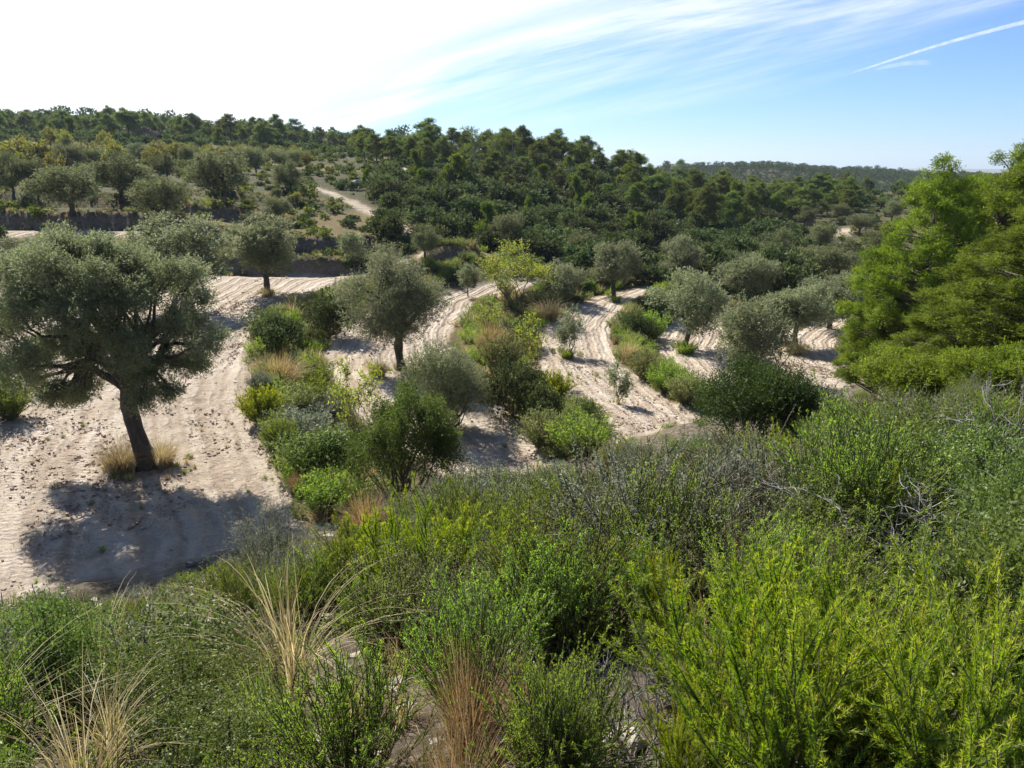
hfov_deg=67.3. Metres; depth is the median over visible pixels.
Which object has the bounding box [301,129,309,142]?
pine tree
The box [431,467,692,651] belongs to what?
rosemary shrub
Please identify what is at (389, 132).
pine tree
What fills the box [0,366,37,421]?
heath shrub
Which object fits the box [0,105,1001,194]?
forest
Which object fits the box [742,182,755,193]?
pine tree
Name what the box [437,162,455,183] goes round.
pine tree
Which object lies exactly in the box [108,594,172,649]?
rosemary shrub
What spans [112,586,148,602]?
grey shrub
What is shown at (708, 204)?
pine tree
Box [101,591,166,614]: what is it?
rosemary shrub
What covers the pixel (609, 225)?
evergreen bush
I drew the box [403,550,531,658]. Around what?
heath shrub
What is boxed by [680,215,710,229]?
evergreen bush
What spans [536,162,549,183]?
pine tree
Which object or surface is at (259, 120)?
pine tree
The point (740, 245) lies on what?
evergreen bush
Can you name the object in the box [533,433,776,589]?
grey shrub
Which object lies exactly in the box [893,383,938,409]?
rosemary shrub
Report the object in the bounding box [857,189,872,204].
pine tree
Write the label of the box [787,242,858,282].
olive tree
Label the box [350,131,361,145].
pine tree
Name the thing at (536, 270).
almond tree
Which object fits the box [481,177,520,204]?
evergreen bush
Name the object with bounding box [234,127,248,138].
pine tree
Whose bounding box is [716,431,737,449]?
rosemary shrub
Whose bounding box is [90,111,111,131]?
pine tree
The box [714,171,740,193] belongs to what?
pine tree
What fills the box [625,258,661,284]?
evergreen bush
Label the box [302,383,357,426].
lavender shrub
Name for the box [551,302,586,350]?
olive tree
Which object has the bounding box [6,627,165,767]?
grass tuft
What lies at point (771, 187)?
pine tree
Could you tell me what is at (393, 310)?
olive tree
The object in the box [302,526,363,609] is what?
rosemary shrub
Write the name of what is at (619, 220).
evergreen bush
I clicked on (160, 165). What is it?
olive tree
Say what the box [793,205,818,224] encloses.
olive tree
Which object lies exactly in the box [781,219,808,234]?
evergreen bush
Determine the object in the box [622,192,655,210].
evergreen bush
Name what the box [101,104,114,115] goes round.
pine tree
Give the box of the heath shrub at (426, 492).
[397,466,503,529]
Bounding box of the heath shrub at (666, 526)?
[582,459,779,597]
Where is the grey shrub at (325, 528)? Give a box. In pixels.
[312,521,339,532]
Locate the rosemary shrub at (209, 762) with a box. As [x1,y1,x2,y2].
[173,734,284,767]
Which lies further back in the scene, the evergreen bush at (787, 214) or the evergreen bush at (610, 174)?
the evergreen bush at (610, 174)
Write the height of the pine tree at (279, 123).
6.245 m
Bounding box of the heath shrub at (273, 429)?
[255,411,298,450]
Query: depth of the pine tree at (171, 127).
162.37 m
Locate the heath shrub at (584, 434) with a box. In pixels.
[544,407,620,458]
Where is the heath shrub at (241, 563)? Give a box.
[226,550,275,588]
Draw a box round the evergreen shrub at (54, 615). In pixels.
[0,596,105,660]
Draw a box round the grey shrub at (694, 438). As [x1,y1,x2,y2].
[679,430,710,447]
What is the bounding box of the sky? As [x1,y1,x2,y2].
[0,0,1023,168]
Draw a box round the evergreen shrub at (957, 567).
[884,493,1023,690]
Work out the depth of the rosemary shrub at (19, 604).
8.29 m
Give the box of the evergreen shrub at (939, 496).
[844,414,1020,535]
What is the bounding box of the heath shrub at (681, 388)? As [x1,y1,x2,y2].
[664,370,710,404]
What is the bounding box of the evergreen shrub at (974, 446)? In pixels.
[910,409,1023,520]
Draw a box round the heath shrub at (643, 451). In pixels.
[618,435,680,483]
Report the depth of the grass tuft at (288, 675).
4.60 m
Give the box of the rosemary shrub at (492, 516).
[435,473,560,562]
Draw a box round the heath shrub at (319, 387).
[289,368,347,408]
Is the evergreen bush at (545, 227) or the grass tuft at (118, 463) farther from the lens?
the evergreen bush at (545, 227)
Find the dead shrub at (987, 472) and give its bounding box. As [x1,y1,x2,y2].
[954,451,1011,522]
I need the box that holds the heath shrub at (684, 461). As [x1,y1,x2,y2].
[656,447,731,478]
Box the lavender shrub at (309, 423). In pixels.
[254,403,347,444]
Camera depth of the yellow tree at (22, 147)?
87.82 m
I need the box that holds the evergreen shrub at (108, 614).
[76,603,125,631]
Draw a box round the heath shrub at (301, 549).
[281,539,313,554]
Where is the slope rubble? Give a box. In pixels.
[5,412,1011,767]
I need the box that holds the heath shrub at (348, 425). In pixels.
[329,406,371,445]
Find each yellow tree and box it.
[0,135,41,160]
[0,139,26,168]
[30,139,63,159]
[39,126,58,145]
[44,151,65,168]
[54,129,75,149]
[76,140,98,164]
[95,130,112,143]
[100,140,124,163]
[101,136,115,148]
[140,146,162,167]
[147,140,167,154]
[162,141,182,162]
[199,143,220,155]
[216,145,235,156]
[231,143,245,150]
[267,144,283,152]
[286,145,303,161]
[289,191,301,198]
[300,150,313,165]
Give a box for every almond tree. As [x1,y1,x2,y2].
[199,195,211,210]
[327,354,386,428]
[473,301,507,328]
[475,237,558,305]
[512,311,548,368]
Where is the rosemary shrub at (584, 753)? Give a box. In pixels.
[462,619,660,767]
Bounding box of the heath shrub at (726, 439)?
[694,427,739,459]
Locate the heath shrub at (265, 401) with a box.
[232,382,289,424]
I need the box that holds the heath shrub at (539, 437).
[509,401,578,450]
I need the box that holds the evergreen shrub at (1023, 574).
[992,542,1023,616]
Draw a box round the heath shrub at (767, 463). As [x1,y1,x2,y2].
[733,446,784,499]
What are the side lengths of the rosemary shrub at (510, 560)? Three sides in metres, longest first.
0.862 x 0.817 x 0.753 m
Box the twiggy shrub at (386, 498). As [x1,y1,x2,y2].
[361,479,413,524]
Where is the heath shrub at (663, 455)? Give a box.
[655,427,728,470]
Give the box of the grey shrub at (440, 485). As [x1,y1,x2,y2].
[412,461,517,535]
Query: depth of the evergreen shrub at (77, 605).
9.75 m
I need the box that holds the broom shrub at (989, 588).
[870,519,1023,715]
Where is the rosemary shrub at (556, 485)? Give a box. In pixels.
[500,460,600,548]
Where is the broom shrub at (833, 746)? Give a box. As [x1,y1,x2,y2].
[680,605,956,767]
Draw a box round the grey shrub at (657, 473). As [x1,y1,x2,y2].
[636,456,669,499]
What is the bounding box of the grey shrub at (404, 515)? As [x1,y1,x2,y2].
[394,507,415,530]
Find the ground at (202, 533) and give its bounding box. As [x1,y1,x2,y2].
[0,127,1022,767]
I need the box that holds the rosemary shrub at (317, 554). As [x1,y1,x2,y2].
[299,540,327,573]
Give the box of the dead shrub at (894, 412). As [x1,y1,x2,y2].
[782,397,1005,466]
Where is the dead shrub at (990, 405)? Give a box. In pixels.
[915,371,1023,475]
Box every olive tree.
[0,150,31,199]
[0,218,234,471]
[0,230,52,272]
[15,161,107,214]
[16,156,47,192]
[51,141,88,170]
[81,148,104,162]
[82,149,156,201]
[113,209,244,307]
[122,142,154,162]
[123,173,194,226]
[147,152,184,178]
[175,143,200,166]
[178,146,254,203]
[218,209,299,290]
[229,148,242,158]
[241,145,265,172]
[260,196,294,217]
[262,148,309,166]
[269,158,310,187]
[270,188,281,198]
[329,237,456,370]
[335,227,366,274]
[394,335,492,430]
[409,223,445,258]
[453,261,480,296]
[486,210,525,250]
[533,257,589,302]
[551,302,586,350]
[564,229,600,252]
[585,239,645,297]
[604,356,635,402]
[642,266,734,345]
[658,234,708,274]
[710,288,800,373]
[711,249,785,301]
[722,249,742,257]
[758,225,794,255]
[760,281,841,342]
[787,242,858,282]
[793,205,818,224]
[799,271,871,328]
[804,220,841,249]
[828,202,851,216]
[830,238,864,256]
[831,317,878,364]
[835,250,859,274]
[836,271,899,297]
[843,213,878,233]
[848,254,889,275]
[865,229,899,247]
[881,198,907,220]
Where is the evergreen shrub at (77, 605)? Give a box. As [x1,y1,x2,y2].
[54,596,101,617]
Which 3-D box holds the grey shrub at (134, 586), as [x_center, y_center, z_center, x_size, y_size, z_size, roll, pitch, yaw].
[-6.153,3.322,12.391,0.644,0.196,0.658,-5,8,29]
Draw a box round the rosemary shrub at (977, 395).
[942,379,1023,418]
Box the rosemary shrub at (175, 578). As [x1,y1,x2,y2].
[161,569,197,589]
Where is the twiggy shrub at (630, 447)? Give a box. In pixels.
[615,436,649,463]
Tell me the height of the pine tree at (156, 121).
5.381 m
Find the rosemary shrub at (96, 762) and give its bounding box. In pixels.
[31,725,175,767]
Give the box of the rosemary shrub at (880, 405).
[865,391,908,420]
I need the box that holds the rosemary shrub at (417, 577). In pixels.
[361,538,450,631]
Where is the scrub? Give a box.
[0,121,1011,309]
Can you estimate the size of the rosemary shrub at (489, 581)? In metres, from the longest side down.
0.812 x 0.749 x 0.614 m
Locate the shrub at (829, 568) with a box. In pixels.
[723,522,915,649]
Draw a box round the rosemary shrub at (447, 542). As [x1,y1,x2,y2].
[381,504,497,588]
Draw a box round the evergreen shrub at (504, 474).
[467,461,540,507]
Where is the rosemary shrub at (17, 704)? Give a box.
[0,636,79,767]
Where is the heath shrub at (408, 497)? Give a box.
[396,486,432,514]
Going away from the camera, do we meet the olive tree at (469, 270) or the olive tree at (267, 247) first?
the olive tree at (267, 247)
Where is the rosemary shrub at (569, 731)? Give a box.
[488,636,619,767]
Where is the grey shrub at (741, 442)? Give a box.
[719,428,787,471]
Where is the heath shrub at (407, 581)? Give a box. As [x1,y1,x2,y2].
[324,517,502,668]
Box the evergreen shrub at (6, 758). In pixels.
[0,730,40,767]
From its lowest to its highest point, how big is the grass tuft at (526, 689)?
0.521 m
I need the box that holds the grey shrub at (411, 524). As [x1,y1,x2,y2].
[379,506,428,544]
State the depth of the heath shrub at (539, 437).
21.80 m
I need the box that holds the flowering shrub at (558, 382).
[538,367,580,397]
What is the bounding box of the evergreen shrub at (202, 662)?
[97,622,288,755]
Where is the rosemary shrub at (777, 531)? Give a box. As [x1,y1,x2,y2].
[695,484,893,663]
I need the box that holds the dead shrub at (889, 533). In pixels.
[841,477,987,578]
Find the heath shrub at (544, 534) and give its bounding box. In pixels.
[506,509,595,569]
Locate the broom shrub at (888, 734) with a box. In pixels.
[786,588,1023,767]
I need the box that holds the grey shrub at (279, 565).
[246,547,324,604]
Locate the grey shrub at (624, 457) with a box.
[612,446,638,479]
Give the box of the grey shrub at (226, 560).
[214,554,239,566]
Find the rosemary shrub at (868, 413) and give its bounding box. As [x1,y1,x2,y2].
[843,398,901,420]
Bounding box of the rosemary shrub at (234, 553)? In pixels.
[213,545,247,562]
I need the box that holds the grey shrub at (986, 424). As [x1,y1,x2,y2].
[928,398,1023,470]
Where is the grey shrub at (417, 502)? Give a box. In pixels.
[403,490,434,532]
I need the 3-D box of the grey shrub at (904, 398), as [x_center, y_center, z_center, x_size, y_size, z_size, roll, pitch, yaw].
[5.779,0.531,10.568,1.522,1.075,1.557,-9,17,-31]
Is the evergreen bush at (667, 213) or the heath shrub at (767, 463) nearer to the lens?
the heath shrub at (767, 463)
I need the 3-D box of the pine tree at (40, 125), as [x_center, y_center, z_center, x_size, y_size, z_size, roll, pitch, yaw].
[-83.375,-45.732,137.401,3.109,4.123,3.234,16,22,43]
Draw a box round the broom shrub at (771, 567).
[650,523,954,767]
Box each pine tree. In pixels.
[0,110,19,128]
[0,113,6,130]
[13,111,40,130]
[16,109,38,119]
[35,117,54,130]
[40,109,50,117]
[48,110,63,130]
[49,109,81,129]
[60,116,76,137]
[73,114,85,130]
[84,115,99,129]
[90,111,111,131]
[94,113,121,136]
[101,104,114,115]
[110,107,142,134]
[137,111,157,129]
[141,112,162,130]
[156,118,166,133]
[159,113,169,124]
[168,116,179,135]
[172,116,191,132]
[173,118,194,135]
[180,112,202,132]
[196,119,207,134]
[199,121,213,135]
[210,116,233,136]
[211,127,223,141]
[220,112,243,140]
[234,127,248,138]
[243,116,258,134]
[250,117,271,138]
[250,120,276,140]
[262,113,288,140]
[277,128,288,139]
[286,129,295,140]
[291,132,301,142]
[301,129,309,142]
[309,132,318,143]
[313,126,325,139]
[326,132,339,145]
[337,132,347,144]
[347,125,375,140]
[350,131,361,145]
[352,132,363,152]
[354,134,374,159]
[360,168,371,190]
[362,132,389,162]
[382,128,405,150]
[383,136,404,159]
[396,136,418,155]
[404,117,446,142]
[408,147,423,177]
[414,167,430,184]
[415,124,445,151]
[415,137,439,163]
[433,134,454,159]
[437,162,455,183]
[438,152,476,186]
[445,127,460,150]
[452,129,475,154]
[458,125,485,162]
[459,150,475,170]
[472,200,498,230]
[475,132,497,157]
[478,157,500,176]
[479,128,501,152]
[481,127,525,160]
[481,150,501,175]
[486,132,506,153]
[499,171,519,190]
[500,132,523,161]
[514,124,535,163]
[515,156,534,172]
[522,195,534,208]
[525,136,560,170]
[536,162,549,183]
[542,136,556,163]
[545,128,570,154]
[546,167,566,186]
[551,136,576,162]
[562,155,574,168]
[565,165,600,189]
[568,173,585,203]
[570,135,598,161]
[575,162,589,177]
[576,191,595,211]
[583,145,607,170]
[596,157,615,169]
[598,183,621,197]
[605,149,642,177]
[613,161,639,181]
[614,148,648,169]
[618,185,646,206]
[621,169,644,187]
[622,209,636,229]
[623,152,647,173]
[630,181,645,195]
[634,211,650,238]
[640,170,683,202]
[645,163,657,174]
[651,169,665,177]
[656,160,675,176]
[661,179,695,219]
[668,168,690,181]
[670,159,693,177]
[683,166,707,189]
[684,191,702,216]
[688,181,725,228]
[705,187,720,202]
[707,169,726,191]
[713,188,754,222]
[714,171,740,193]
[715,166,730,174]
[729,179,748,208]
[734,184,761,222]
[740,175,765,185]
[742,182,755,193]
[743,177,760,190]
[752,182,772,201]
[752,185,768,207]
[766,178,791,196]
[766,191,788,213]
[767,179,780,191]
[777,181,810,203]
[786,183,825,210]
[789,175,806,187]
[802,173,832,206]
[810,188,822,203]
[813,172,830,178]
[816,190,839,212]
[823,174,839,203]
[830,276,908,397]
[832,175,864,201]
[833,185,858,200]
[834,151,1002,361]
[837,172,859,184]
[839,189,860,215]
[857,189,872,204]
[858,176,875,192]
[878,292,1016,356]
[898,170,996,303]
[904,138,1023,304]
[911,203,1023,380]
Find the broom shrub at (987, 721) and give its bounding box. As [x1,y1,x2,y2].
[832,551,1023,767]
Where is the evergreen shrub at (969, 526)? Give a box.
[906,488,1023,612]
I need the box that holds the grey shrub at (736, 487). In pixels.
[684,421,855,551]
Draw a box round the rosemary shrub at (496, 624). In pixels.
[369,538,558,732]
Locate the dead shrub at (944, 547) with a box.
[894,513,997,584]
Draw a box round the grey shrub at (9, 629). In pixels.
[0,584,102,731]
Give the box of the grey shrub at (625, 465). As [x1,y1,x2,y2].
[609,438,668,479]
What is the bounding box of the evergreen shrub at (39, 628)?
[0,577,116,736]
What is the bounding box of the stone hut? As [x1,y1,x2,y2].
[132,126,158,139]
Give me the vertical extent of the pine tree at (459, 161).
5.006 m
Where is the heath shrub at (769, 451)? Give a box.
[658,401,842,531]
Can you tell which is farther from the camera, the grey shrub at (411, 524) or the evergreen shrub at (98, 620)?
the grey shrub at (411, 524)
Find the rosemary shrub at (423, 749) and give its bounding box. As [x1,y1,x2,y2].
[379,741,478,767]
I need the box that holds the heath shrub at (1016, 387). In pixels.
[1002,367,1023,407]
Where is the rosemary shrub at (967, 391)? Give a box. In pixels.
[943,374,993,405]
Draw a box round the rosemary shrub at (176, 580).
[164,570,207,588]
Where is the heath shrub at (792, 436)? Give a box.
[785,431,801,448]
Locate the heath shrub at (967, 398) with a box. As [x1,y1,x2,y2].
[918,389,1015,435]
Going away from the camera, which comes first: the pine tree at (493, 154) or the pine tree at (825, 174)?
the pine tree at (493, 154)
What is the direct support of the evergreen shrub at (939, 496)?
on the ground at (202, 533)
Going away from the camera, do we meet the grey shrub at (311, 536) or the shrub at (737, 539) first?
the shrub at (737, 539)
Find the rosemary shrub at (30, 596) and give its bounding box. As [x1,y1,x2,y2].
[15,588,60,604]
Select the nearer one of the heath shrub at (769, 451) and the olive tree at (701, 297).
the heath shrub at (769, 451)
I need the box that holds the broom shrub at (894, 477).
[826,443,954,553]
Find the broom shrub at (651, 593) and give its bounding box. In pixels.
[619,532,704,648]
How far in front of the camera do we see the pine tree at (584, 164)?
104.05 m
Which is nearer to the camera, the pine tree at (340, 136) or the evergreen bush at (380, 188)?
the evergreen bush at (380, 188)
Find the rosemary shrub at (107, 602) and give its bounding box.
[89,591,141,638]
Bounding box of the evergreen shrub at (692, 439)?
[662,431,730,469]
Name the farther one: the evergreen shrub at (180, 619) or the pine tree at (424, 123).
the pine tree at (424, 123)
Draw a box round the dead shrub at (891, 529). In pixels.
[755,459,985,610]
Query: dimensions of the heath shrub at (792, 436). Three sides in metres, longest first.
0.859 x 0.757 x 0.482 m
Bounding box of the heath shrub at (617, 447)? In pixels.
[588,429,635,471]
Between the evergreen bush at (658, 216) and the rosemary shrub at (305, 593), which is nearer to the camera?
the rosemary shrub at (305, 593)
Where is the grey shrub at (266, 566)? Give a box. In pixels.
[234,546,295,602]
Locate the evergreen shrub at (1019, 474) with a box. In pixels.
[946,444,1023,544]
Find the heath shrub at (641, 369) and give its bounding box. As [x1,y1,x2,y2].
[621,343,665,381]
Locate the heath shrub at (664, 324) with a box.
[642,309,671,339]
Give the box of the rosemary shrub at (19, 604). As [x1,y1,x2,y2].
[0,591,54,618]
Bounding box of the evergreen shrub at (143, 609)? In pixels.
[113,598,163,634]
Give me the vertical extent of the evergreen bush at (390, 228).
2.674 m
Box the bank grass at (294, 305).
[0,187,906,583]
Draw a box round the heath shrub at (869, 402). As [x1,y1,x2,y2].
[846,392,903,416]
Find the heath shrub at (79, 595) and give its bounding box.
[59,585,96,604]
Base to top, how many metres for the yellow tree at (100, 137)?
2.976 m
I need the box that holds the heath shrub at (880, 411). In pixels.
[843,385,946,460]
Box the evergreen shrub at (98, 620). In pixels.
[55,605,116,654]
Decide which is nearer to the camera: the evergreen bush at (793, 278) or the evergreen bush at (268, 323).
the evergreen bush at (268, 323)
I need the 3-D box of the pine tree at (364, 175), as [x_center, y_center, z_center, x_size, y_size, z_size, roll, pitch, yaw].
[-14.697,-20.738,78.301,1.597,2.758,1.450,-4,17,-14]
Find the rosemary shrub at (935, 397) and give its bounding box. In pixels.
[897,380,953,422]
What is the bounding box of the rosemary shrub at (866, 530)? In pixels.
[709,468,964,628]
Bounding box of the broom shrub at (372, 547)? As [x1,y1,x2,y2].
[344,471,515,611]
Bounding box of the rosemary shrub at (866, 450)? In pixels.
[754,368,972,556]
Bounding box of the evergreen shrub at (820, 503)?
[771,481,896,571]
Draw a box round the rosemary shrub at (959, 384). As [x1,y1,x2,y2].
[945,374,976,390]
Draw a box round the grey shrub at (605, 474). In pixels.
[573,464,612,484]
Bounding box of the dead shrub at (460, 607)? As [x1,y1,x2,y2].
[436,573,499,634]
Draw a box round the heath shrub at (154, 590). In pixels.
[134,580,176,602]
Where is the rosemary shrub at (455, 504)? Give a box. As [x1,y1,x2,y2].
[410,462,517,541]
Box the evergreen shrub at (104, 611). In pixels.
[0,592,127,667]
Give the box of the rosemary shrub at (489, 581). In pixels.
[462,545,521,629]
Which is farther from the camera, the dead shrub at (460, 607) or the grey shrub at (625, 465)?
the grey shrub at (625, 465)
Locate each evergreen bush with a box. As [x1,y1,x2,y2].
[233,303,307,355]
[253,423,372,480]
[299,283,363,339]
[338,370,471,507]
[362,209,409,247]
[364,170,398,191]
[364,176,413,201]
[367,205,409,225]
[369,162,412,183]
[375,191,404,207]
[380,163,407,174]
[394,194,434,213]
[399,179,421,195]
[401,202,444,226]
[404,176,425,186]
[405,179,449,210]
[407,221,450,241]
[415,166,441,182]
[424,207,465,240]
[432,168,469,184]
[437,181,467,207]
[444,192,493,221]
[445,208,478,236]
[452,177,480,194]
[460,191,489,204]
[465,169,477,183]
[467,226,507,254]
[470,174,495,196]
[470,347,550,422]
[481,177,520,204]
[502,159,532,176]
[502,316,547,349]
[507,202,550,224]
[509,172,534,183]
[509,375,566,421]
[510,208,548,229]
[510,228,560,264]
[512,186,548,205]
[512,224,569,261]
[519,174,560,206]
[521,286,561,308]
[522,221,552,237]
[539,207,558,221]
[545,201,573,218]
[553,224,591,243]
[554,209,578,225]
[554,236,601,269]
[558,178,597,200]
[560,215,597,235]
[562,199,579,211]
[564,164,578,174]
[566,395,610,423]
[571,228,594,234]
[573,200,619,216]
[574,200,610,222]
[584,187,623,211]
[587,168,607,185]
[592,218,622,233]
[596,169,612,185]
[596,169,615,179]
[601,226,649,258]
[609,212,633,230]
[609,308,660,339]
[616,202,650,217]
[621,180,652,197]
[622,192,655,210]
[623,226,655,249]
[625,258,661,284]
[635,211,654,220]
[639,214,677,244]
[644,197,660,209]
[644,209,666,221]
[652,231,701,259]
[655,202,684,214]
[655,208,677,220]
[668,231,701,241]
[679,226,716,243]
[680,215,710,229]
[684,240,727,266]
[687,231,700,243]
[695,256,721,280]
[713,231,743,253]
[713,231,762,247]
[714,218,744,231]
[719,253,739,261]
[720,225,751,236]
[721,232,765,254]
[740,218,777,241]
[746,202,765,215]
[750,242,818,275]
[753,206,786,222]
[758,257,826,297]
[759,215,783,226]
[767,221,787,235]
[770,232,809,248]
[776,208,793,219]
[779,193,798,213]
[779,225,803,237]
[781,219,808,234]
[781,371,850,437]
[786,230,802,238]
[792,395,889,444]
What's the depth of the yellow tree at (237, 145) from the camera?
107.07 m
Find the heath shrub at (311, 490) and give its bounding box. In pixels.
[292,464,370,515]
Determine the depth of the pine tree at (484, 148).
111.23 m
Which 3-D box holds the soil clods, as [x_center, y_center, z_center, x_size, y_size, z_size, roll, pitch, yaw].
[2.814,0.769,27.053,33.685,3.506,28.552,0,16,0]
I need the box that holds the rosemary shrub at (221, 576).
[197,556,244,592]
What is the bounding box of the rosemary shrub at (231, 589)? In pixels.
[185,551,289,633]
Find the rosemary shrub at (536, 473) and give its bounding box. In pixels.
[518,454,562,487]
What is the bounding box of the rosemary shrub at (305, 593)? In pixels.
[251,533,350,627]
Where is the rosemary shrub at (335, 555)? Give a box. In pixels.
[313,520,392,601]
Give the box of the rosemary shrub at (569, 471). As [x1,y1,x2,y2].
[556,463,585,480]
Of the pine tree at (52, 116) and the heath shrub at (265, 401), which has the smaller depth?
the heath shrub at (265, 401)
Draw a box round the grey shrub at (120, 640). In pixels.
[39,583,228,746]
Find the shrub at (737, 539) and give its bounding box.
[652,479,877,627]
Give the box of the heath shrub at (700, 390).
[687,383,713,404]
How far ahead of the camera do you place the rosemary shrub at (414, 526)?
8.21 m
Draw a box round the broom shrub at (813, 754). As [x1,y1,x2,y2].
[658,562,975,767]
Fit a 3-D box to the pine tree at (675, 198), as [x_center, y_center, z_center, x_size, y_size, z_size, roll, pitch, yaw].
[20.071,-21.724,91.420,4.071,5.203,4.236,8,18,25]
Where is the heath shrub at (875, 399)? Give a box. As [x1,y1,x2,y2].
[847,384,913,412]
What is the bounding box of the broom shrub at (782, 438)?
[718,418,808,477]
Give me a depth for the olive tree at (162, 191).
48.66 m
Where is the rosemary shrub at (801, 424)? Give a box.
[791,411,818,445]
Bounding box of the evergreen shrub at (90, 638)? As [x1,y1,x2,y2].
[11,599,140,744]
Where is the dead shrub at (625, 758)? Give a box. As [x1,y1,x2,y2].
[582,636,725,767]
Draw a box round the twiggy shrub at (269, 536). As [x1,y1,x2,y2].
[202,483,328,571]
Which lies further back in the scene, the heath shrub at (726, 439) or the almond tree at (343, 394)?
the almond tree at (343, 394)
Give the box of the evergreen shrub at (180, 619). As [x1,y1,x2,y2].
[55,573,316,737]
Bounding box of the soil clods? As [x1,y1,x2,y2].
[0,291,853,590]
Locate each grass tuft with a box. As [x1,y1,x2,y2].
[0,573,224,736]
[0,608,153,767]
[0,646,255,767]
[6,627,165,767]
[65,431,157,474]
[78,587,248,661]
[91,526,499,742]
[132,433,194,469]
[179,595,398,717]
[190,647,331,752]
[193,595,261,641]
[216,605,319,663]
[234,348,322,389]
[255,287,276,296]
[281,469,308,494]
[319,486,395,529]
[342,681,573,767]
[354,354,397,377]
[393,614,529,764]
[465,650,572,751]
[467,317,517,351]
[525,295,573,321]
[556,347,580,359]
[608,295,625,302]
[613,336,641,362]
[667,337,706,354]
[777,337,815,354]
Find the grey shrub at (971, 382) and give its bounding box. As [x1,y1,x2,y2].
[938,369,1007,402]
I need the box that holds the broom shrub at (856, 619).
[710,519,1019,754]
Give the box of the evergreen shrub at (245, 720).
[122,661,322,767]
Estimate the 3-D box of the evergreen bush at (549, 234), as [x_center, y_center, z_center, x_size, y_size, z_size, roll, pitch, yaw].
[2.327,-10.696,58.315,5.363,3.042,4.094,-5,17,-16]
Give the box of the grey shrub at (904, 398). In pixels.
[874,381,963,425]
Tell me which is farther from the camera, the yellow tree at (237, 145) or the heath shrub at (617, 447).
the yellow tree at (237, 145)
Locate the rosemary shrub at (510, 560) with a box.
[465,539,574,610]
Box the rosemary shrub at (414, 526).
[388,515,449,560]
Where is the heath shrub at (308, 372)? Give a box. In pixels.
[275,348,338,385]
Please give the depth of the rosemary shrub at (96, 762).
2.83 m
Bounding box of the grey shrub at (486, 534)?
[450,520,521,590]
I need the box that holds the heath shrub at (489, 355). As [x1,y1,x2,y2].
[474,327,525,368]
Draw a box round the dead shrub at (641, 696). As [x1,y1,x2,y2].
[560,620,685,726]
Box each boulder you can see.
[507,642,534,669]
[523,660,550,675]
[617,726,647,754]
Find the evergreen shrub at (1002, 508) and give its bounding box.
[930,473,1023,588]
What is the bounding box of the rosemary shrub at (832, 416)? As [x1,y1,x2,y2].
[802,402,879,435]
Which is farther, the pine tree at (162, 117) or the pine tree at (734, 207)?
the pine tree at (162, 117)
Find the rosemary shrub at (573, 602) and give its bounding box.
[464,507,635,670]
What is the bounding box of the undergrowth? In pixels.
[3,382,1023,767]
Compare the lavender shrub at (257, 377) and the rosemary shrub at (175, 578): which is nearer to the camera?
the rosemary shrub at (175, 578)
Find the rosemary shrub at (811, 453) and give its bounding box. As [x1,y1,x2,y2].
[771,430,853,481]
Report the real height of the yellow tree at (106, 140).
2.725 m
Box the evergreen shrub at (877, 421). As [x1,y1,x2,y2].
[788,396,962,493]
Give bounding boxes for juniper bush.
[686,350,831,450]
[842,340,1000,402]
[925,335,1023,400]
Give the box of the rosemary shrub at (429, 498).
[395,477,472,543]
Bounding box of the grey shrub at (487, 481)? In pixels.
[429,448,563,540]
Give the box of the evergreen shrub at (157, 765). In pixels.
[124,756,168,767]
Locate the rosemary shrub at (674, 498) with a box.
[589,422,763,583]
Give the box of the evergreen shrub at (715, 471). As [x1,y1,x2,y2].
[651,452,785,497]
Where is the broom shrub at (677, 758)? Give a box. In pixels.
[639,670,754,767]
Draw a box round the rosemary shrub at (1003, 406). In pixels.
[960,382,1023,460]
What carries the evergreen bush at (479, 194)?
on the ground at (202, 533)
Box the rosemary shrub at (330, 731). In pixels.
[241,604,453,767]
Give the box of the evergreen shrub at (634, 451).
[619,446,648,462]
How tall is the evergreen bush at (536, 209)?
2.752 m
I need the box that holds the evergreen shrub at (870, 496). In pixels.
[771,457,932,562]
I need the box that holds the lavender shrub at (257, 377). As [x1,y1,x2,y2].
[242,367,277,393]
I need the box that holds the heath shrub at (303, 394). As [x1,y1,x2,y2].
[272,376,316,410]
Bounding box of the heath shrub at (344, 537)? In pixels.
[324,528,367,549]
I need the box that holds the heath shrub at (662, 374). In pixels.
[643,352,692,392]
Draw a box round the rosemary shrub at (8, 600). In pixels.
[2,596,50,652]
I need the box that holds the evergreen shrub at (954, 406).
[861,388,1023,474]
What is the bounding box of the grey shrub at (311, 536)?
[296,532,328,546]
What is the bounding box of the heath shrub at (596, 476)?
[514,422,765,546]
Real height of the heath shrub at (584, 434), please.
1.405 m
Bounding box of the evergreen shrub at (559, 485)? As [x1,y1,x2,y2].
[517,465,612,509]
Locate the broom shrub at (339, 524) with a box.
[304,499,442,612]
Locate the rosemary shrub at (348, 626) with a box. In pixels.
[320,557,424,660]
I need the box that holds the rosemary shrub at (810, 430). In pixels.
[775,407,860,454]
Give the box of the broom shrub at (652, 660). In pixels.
[598,536,856,735]
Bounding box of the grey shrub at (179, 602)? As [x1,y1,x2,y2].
[155,590,201,618]
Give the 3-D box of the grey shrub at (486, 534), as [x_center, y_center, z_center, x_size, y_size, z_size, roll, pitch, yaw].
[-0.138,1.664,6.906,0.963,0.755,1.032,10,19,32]
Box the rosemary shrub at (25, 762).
[0,719,44,767]
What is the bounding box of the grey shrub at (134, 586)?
[109,581,150,598]
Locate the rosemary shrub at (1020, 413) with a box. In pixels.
[1006,397,1023,425]
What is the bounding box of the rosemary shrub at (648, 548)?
[585,507,708,615]
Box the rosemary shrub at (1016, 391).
[1004,377,1023,401]

